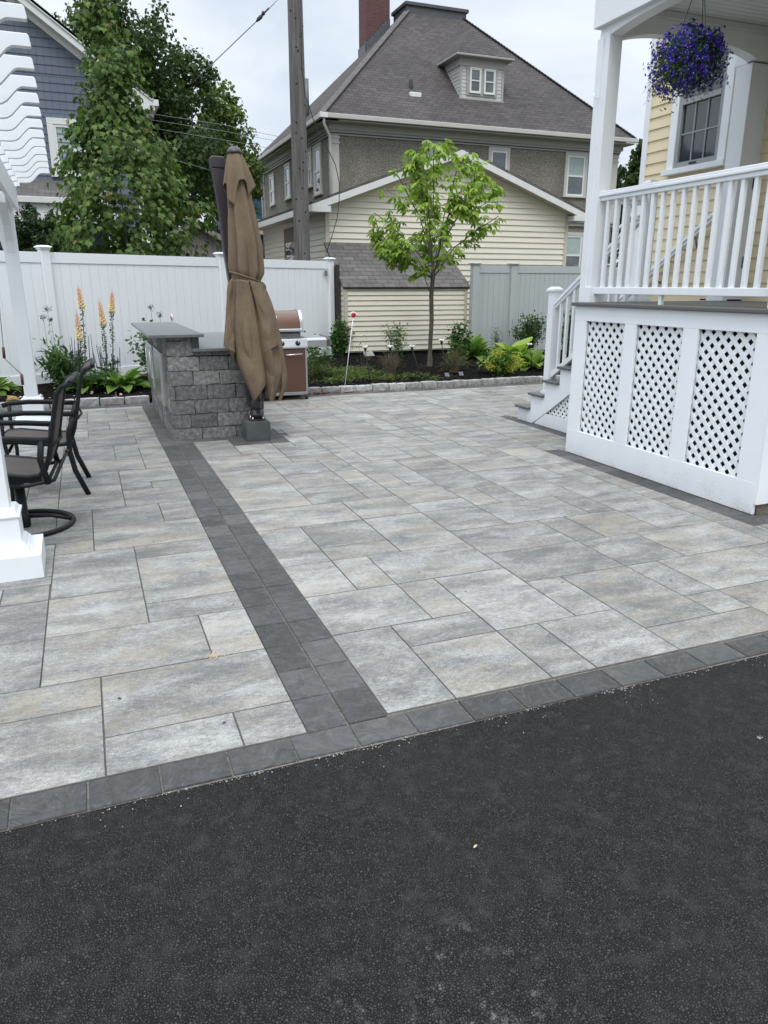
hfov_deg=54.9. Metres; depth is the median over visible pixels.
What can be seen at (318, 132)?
loose cable
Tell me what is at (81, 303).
foxglove
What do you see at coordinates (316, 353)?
garden sprig
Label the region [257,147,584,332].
cream garage
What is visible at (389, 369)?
twiggy shrub
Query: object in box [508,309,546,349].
boxwood
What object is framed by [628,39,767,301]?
yellow house
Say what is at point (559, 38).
sky
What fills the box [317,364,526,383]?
dry twigs
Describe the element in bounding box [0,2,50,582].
pergola
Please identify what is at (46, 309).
meadow rue
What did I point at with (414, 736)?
edge grit
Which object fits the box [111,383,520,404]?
dry leaf litter
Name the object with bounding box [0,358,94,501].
sling chair
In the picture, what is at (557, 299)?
stair railing
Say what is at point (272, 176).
window
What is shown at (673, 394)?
porch deck
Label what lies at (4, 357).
winding crank
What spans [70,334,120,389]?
salvia
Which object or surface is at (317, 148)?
window
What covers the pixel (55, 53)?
blue house
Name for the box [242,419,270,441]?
concrete footing
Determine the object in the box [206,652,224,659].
sand spill
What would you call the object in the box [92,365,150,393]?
hosta
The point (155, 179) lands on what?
maple tree
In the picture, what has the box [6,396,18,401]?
yellow rock
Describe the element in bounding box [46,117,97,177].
window
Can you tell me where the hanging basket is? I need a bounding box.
[643,0,733,112]
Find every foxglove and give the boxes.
[75,312,90,386]
[76,284,92,375]
[93,301,118,381]
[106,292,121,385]
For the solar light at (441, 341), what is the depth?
12.11 m
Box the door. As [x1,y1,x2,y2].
[283,348,306,393]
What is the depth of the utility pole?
14.66 m
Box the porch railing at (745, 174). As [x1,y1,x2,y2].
[594,162,767,304]
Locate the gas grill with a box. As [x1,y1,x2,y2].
[274,309,330,398]
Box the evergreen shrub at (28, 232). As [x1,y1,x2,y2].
[0,202,67,252]
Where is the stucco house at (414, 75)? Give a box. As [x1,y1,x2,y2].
[258,0,637,266]
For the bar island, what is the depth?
7.87 m
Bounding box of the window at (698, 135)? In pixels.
[660,50,736,176]
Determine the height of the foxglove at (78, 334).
1.177 m
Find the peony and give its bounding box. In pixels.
[34,338,85,388]
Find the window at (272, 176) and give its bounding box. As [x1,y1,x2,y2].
[269,173,275,206]
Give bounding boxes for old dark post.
[334,265,339,353]
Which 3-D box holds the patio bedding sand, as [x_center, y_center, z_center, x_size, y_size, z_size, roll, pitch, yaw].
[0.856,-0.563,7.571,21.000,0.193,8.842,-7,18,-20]
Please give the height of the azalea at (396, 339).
0.886 m
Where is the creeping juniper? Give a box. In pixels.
[308,360,475,384]
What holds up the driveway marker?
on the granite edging
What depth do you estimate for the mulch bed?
13.03 m
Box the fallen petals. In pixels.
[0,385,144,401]
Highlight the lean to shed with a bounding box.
[324,242,469,354]
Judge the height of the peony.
0.794 m
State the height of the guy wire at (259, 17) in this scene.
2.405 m
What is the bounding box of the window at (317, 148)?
[312,141,322,196]
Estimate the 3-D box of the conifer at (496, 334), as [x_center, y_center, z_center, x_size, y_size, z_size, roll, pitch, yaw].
[2.521,-3.767,16.387,0.404,0.796,0.370,-12,21,-35]
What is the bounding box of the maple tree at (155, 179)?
[31,0,219,256]
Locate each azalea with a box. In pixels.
[352,335,370,372]
[381,321,408,373]
[445,319,475,368]
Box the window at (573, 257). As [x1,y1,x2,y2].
[566,232,583,266]
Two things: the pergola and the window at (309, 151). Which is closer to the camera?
the pergola
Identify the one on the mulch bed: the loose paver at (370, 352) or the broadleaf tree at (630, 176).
the loose paver at (370, 352)
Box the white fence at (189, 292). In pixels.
[0,245,335,386]
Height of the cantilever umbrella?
2.620 m
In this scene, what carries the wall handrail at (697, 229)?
attached to the yellow house at (724, 127)
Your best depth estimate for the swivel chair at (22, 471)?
4.91 m
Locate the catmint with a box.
[73,360,126,391]
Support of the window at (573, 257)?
in the stucco house at (414, 75)
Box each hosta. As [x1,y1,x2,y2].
[0,376,21,395]
[54,374,117,393]
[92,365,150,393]
[446,334,495,359]
[483,337,543,368]
[515,349,544,370]
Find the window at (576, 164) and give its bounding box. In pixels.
[562,152,588,197]
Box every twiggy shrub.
[377,348,404,375]
[440,346,467,372]
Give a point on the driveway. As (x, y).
(142, 864)
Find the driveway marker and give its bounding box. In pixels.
[345,312,356,383]
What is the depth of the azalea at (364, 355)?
12.56 m
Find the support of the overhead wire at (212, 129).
attached to the blue house at (55, 53)
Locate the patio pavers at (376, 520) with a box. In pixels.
[0,384,767,800]
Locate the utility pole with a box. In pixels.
[287,0,309,260]
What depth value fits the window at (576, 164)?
31.06 m
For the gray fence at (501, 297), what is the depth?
16.62 m
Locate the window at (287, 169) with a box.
[284,162,291,200]
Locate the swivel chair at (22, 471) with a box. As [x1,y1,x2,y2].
[0,371,78,536]
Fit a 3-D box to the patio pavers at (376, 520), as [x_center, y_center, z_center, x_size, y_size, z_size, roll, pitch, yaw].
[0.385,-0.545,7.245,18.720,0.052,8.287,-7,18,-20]
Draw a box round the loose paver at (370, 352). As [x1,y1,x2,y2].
[363,351,374,356]
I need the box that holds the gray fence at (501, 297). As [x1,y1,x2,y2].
[468,262,627,351]
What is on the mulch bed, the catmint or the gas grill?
the catmint
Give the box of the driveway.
[0,654,767,1023]
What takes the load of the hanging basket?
hanging from the porch roof
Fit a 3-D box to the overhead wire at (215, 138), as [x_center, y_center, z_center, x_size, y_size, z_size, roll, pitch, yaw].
[-5.135,-11.159,22.108,3.424,0.349,0.011,-7,18,-20]
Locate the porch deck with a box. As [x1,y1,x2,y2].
[515,301,767,514]
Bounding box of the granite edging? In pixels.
[0,375,559,410]
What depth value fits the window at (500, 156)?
29.64 m
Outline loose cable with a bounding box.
[300,0,339,252]
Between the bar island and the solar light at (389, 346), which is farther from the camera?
the solar light at (389, 346)
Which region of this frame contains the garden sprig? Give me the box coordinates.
[304,331,332,376]
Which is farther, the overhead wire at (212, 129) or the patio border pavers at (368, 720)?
the overhead wire at (212, 129)
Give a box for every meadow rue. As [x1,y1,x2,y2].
[33,305,62,370]
[125,305,161,377]
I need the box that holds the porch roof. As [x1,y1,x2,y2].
[578,0,767,308]
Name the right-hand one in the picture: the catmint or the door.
the door
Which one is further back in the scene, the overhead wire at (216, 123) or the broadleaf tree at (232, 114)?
the broadleaf tree at (232, 114)
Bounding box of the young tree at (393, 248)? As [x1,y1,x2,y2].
[366,138,505,366]
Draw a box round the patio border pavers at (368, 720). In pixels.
[0,382,767,830]
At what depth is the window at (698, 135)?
7.66 m
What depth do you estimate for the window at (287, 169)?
33.14 m
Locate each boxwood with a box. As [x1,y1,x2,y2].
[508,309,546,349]
[561,309,571,356]
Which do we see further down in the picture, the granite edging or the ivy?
the granite edging
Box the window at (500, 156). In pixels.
[488,146,510,170]
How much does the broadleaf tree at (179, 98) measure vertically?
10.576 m
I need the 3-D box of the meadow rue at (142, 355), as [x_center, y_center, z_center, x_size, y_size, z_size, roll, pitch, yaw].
[-3.802,-2.754,11.972,0.689,1.194,0.791,6,18,19]
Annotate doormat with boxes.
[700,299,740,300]
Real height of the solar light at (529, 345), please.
0.558 m
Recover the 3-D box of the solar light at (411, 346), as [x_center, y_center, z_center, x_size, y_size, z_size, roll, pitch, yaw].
[0.513,-2.353,11.817,0.240,0.626,0.090,-7,18,-20]
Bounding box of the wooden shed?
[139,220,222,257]
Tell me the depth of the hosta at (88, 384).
10.70 m
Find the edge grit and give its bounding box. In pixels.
[10,655,765,831]
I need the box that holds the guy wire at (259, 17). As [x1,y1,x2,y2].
[191,0,276,83]
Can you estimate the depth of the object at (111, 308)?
10.95 m
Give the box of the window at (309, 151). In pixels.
[307,147,312,188]
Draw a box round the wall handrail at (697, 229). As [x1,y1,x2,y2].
[614,212,712,301]
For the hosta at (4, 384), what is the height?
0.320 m
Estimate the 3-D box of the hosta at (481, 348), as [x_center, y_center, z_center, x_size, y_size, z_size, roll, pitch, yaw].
[1.880,-3.368,15.359,1.198,0.623,1.134,2,17,5]
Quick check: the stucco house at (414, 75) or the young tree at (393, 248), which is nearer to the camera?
the young tree at (393, 248)
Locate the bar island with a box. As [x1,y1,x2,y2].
[131,322,263,440]
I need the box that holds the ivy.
[329,315,354,356]
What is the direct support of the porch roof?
on the porch deck
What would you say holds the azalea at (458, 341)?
on the mulch bed
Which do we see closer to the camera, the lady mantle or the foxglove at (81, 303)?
the foxglove at (81, 303)
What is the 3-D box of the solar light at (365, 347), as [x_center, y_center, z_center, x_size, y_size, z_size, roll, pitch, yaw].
[-0.284,-2.379,11.940,0.134,0.601,0.083,-7,18,-20]
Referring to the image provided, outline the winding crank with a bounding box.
[0,312,23,384]
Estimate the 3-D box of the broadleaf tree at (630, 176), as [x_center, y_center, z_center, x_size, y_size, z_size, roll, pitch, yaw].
[11.601,-15.360,40.322,8.244,8.858,4.683,-7,18,-20]
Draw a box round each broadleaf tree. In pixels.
[46,0,226,237]
[180,75,268,232]
[608,139,642,266]
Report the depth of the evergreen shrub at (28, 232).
14.87 m
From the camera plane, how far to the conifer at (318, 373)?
12.09 m
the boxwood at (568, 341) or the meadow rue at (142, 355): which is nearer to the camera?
the meadow rue at (142, 355)
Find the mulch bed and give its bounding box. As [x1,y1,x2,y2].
[0,350,571,401]
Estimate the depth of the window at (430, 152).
28.59 m
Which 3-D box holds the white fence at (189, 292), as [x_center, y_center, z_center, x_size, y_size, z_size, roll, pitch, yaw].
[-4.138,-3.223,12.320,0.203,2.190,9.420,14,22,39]
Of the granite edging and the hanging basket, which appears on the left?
the granite edging
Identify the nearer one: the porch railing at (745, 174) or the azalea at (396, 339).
the porch railing at (745, 174)
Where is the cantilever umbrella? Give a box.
[209,146,287,420]
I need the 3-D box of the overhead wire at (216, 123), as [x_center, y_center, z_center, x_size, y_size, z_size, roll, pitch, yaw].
[-4.829,-11.240,21.535,3.665,0.361,0.011,-7,18,-20]
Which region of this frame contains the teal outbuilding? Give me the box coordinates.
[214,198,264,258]
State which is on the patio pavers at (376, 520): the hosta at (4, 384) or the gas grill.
the gas grill
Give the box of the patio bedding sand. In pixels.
[0,388,767,831]
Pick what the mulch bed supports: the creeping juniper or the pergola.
the creeping juniper
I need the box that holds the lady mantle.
[477,346,529,375]
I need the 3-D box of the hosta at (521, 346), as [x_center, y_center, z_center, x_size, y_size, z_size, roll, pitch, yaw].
[2.531,-2.945,14.215,1.376,0.784,1.125,3,17,10]
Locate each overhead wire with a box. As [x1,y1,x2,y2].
[154,120,275,140]
[154,128,268,148]
[155,114,279,136]
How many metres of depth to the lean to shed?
15.94 m
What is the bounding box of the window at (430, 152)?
[423,141,445,155]
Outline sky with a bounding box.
[34,0,651,262]
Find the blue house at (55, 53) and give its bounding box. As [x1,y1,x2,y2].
[0,0,158,251]
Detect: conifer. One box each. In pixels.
[307,356,337,379]
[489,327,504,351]
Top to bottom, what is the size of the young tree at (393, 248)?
3.949 m
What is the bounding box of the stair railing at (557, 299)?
[540,180,657,394]
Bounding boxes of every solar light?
[362,345,369,381]
[387,345,396,383]
[409,345,421,380]
[439,339,445,372]
[527,343,532,371]
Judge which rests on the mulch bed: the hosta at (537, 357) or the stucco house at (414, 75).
the hosta at (537, 357)

